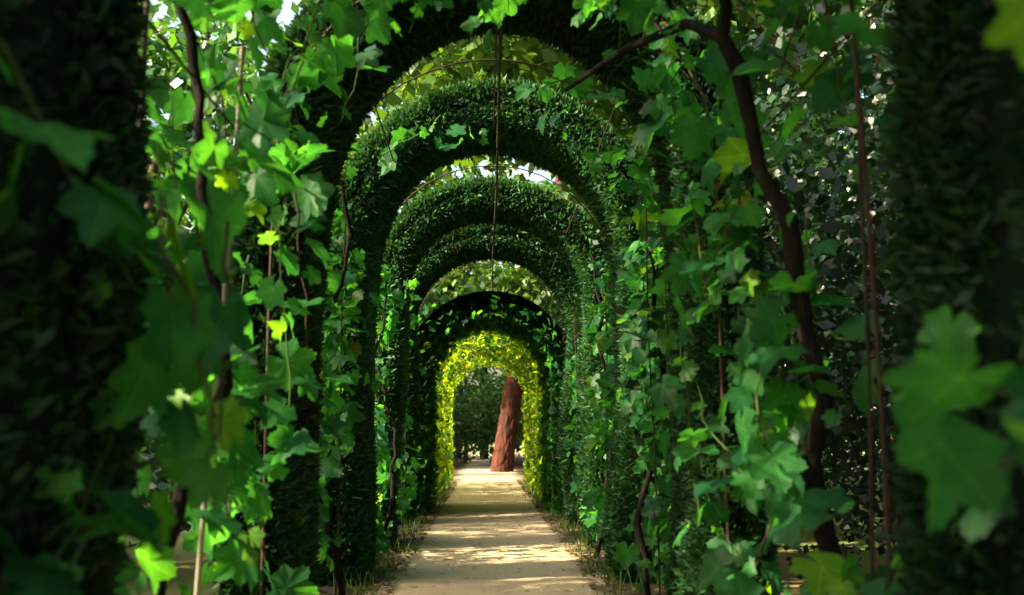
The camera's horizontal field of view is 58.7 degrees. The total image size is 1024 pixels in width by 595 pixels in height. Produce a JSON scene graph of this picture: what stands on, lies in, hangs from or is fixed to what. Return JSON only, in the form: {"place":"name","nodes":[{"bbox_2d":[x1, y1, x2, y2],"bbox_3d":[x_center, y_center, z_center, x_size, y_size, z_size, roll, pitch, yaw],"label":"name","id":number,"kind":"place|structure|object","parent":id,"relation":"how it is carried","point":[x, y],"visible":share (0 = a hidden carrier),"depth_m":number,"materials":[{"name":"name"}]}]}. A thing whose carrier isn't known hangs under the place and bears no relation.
{"place":"outdoors","nodes":[
{"label":"outdoors","id":0,"kind":"place"},
{"bbox_2d":[430,330,548,503],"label":"sunlit vine leaves","id":1,"kind":"object","parent":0,"point":[533,415],"visible":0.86,"depth_m":17.73,"materials":[{"name":"plant"}]},
{"bbox_2d":[317,454,666,594],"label":"sand path","id":2,"kind":"structure","parent":0,"point":[510,580],"depth_m":8.80,"materials":[{"name":"beige sand"}]},
{"bbox_2d":[327,477,649,594],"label":"grass tufts","id":3,"kind":"object","parent":2,"relation":"on","point":[563,525],"visible":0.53,"depth_m":8.56,"materials":[{"name":"green plant"}]},
{"bbox_2d":[397,224,581,524],"bbox_3d":[-0.260,0.950,12.081,3.078,4.117,1.146,0,-9,-2],"label":"hedge arch","id":4,"kind":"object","parent":2,"relation":"on","point":[443,260],"depth_m":11.90,"materials":[{"name":"green plant"}]},
{"bbox_2d":[397,283,581,533],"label":"vine leaves","id":5,"kind":"object","parent":4,"relation":"attached to","point":[432,334],"visible":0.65,"depth_m":13.27,"materials":[{"name":"green plant"}]},
{"bbox_2d":[321,476,658,594],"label":"leaf litter","id":6,"kind":"object","parent":2,"relation":"on","point":[538,507],"visible":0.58,"depth_m":8.74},
{"bbox_2d":[417,291,565,348],"bbox_3d":[-0.340,1.620,13.860,2.480,3.190,1.900,0,-9,-2],"label":"hedge","id":7,"kind":"object","parent":2,"relation":"on","point":[462,301],"visible":0.14,"depth_m":13.47,"materials":[{"name":"green plant"}]},
{"bbox_2d":[490,274,531,471],"bbox_3d":[0.243,2.191,29.521,1.968,7.200,0.772,0,-9,-2],"label":"pine trunk","id":8,"kind":"object","parent":2,"relation":"on","point":[503,457],"visible":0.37,"depth_m":28.99,"materials":[{"name":"brown plant"}]},
{"bbox_2d":[146,0,870,417],"label":"sky","id":9,"kind":"structure","parent":0,"point":[286,14],"materials":[{"name":"white"}]},
{"bbox_2d":[125,440,930,594],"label":"ground","id":10,"kind":"structure","parent":0,"point":[185,562],"depth_m":8.39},
{"bbox_2d":[416,293,467,463],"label":"slim tree trunks","id":11,"kind":"object","parent":10,"relation":"on","point":[418,325],"visible":0.02,"depth_m":37.27,"materials":[{"name":"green plant"}]},
{"bbox_2d":[373,173,612,549],"bbox_3d":[-0.234,0.659,9.646,2.849,4.022,1.138,0,-9,-2],"label":"hedge arch","id":12,"kind":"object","parent":10,"relation":"on","point":[449,215],"depth_m":9.53,"materials":[{"name":"green plant"}]},
{"bbox_2d":[207,0,782,594],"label":"hedge arch","id":13,"kind":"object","parent":10,"relation":"on","point":[293,536],"depth_m":4.84,"materials":[{"name":"green plant"}]},
{"bbox_2d":[316,73,673,585],"bbox_3d":[-0.129,0.256,7.442,3.070,4.144,1.183,0,-9,-2],"label":"hedge arch","id":14,"kind":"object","parent":10,"relation":"on","point":[380,199],"depth_m":7.23,"materials":[{"name":"green plant"}]},
{"bbox_2d":[316,62,673,592],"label":"vine leaves","id":15,"kind":"object","parent":14,"relation":"attached to","point":[351,415],"visible":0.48,"depth_m":6.45,"materials":[{"name":"green plant"}]},
{"bbox_2d":[151,0,841,594],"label":"vine stems","id":16,"kind":"object","parent":10,"relation":"on","point":[825,532],"visible":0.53,"depth_m":3.31,"materials":[{"name":"brown plant"}]},
{"bbox_2d":[0,0,1023,594],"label":"hedge arch","id":17,"kind":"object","parent":10,"relation":"on","point":[928,156],"depth_m":1.99,"materials":[{"name":"green plant"}]},
{"bbox_2d":[0,0,1023,594],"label":"vine leaves","id":18,"kind":"object","parent":17,"relation":"attached to","point":[956,460],"visible":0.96,"depth_m":3.18,"materials":[{"name":"green plant"}]},
{"bbox_2d":[133,0,892,594],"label":"iron trellis","id":19,"kind":"object","parent":10,"relation":"on","point":[873,284],"visible":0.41,"depth_m":4.17,"materials":[{"name":"brown metal"}]},
{"bbox_2d":[0,0,1015,594],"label":"vine shoots","id":20,"kind":"object","parent":19,"relation":"attached to","point":[228,284],"visible":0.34,"depth_m":3.34,"materials":[{"name":"green plant"}]},
{"bbox_2d":[112,0,934,587],"bbox_3d":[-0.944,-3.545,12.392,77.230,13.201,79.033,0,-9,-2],"label":"trees","id":21,"kind":"object","parent":10,"relation":"on","point":[774,36],"depth_m":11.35,"materials":[{"name":"plant"}]},
{"bbox_2d":[554,176,564,190],"bbox_3d":[3.095,-6.280,30.671,5.986,10.217,9.582,0,-9,-2],"label":"pine trunk","id":22,"kind":"object","parent":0,"point":[557,182],"visible":0.02,"depth_m":30.38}
]}

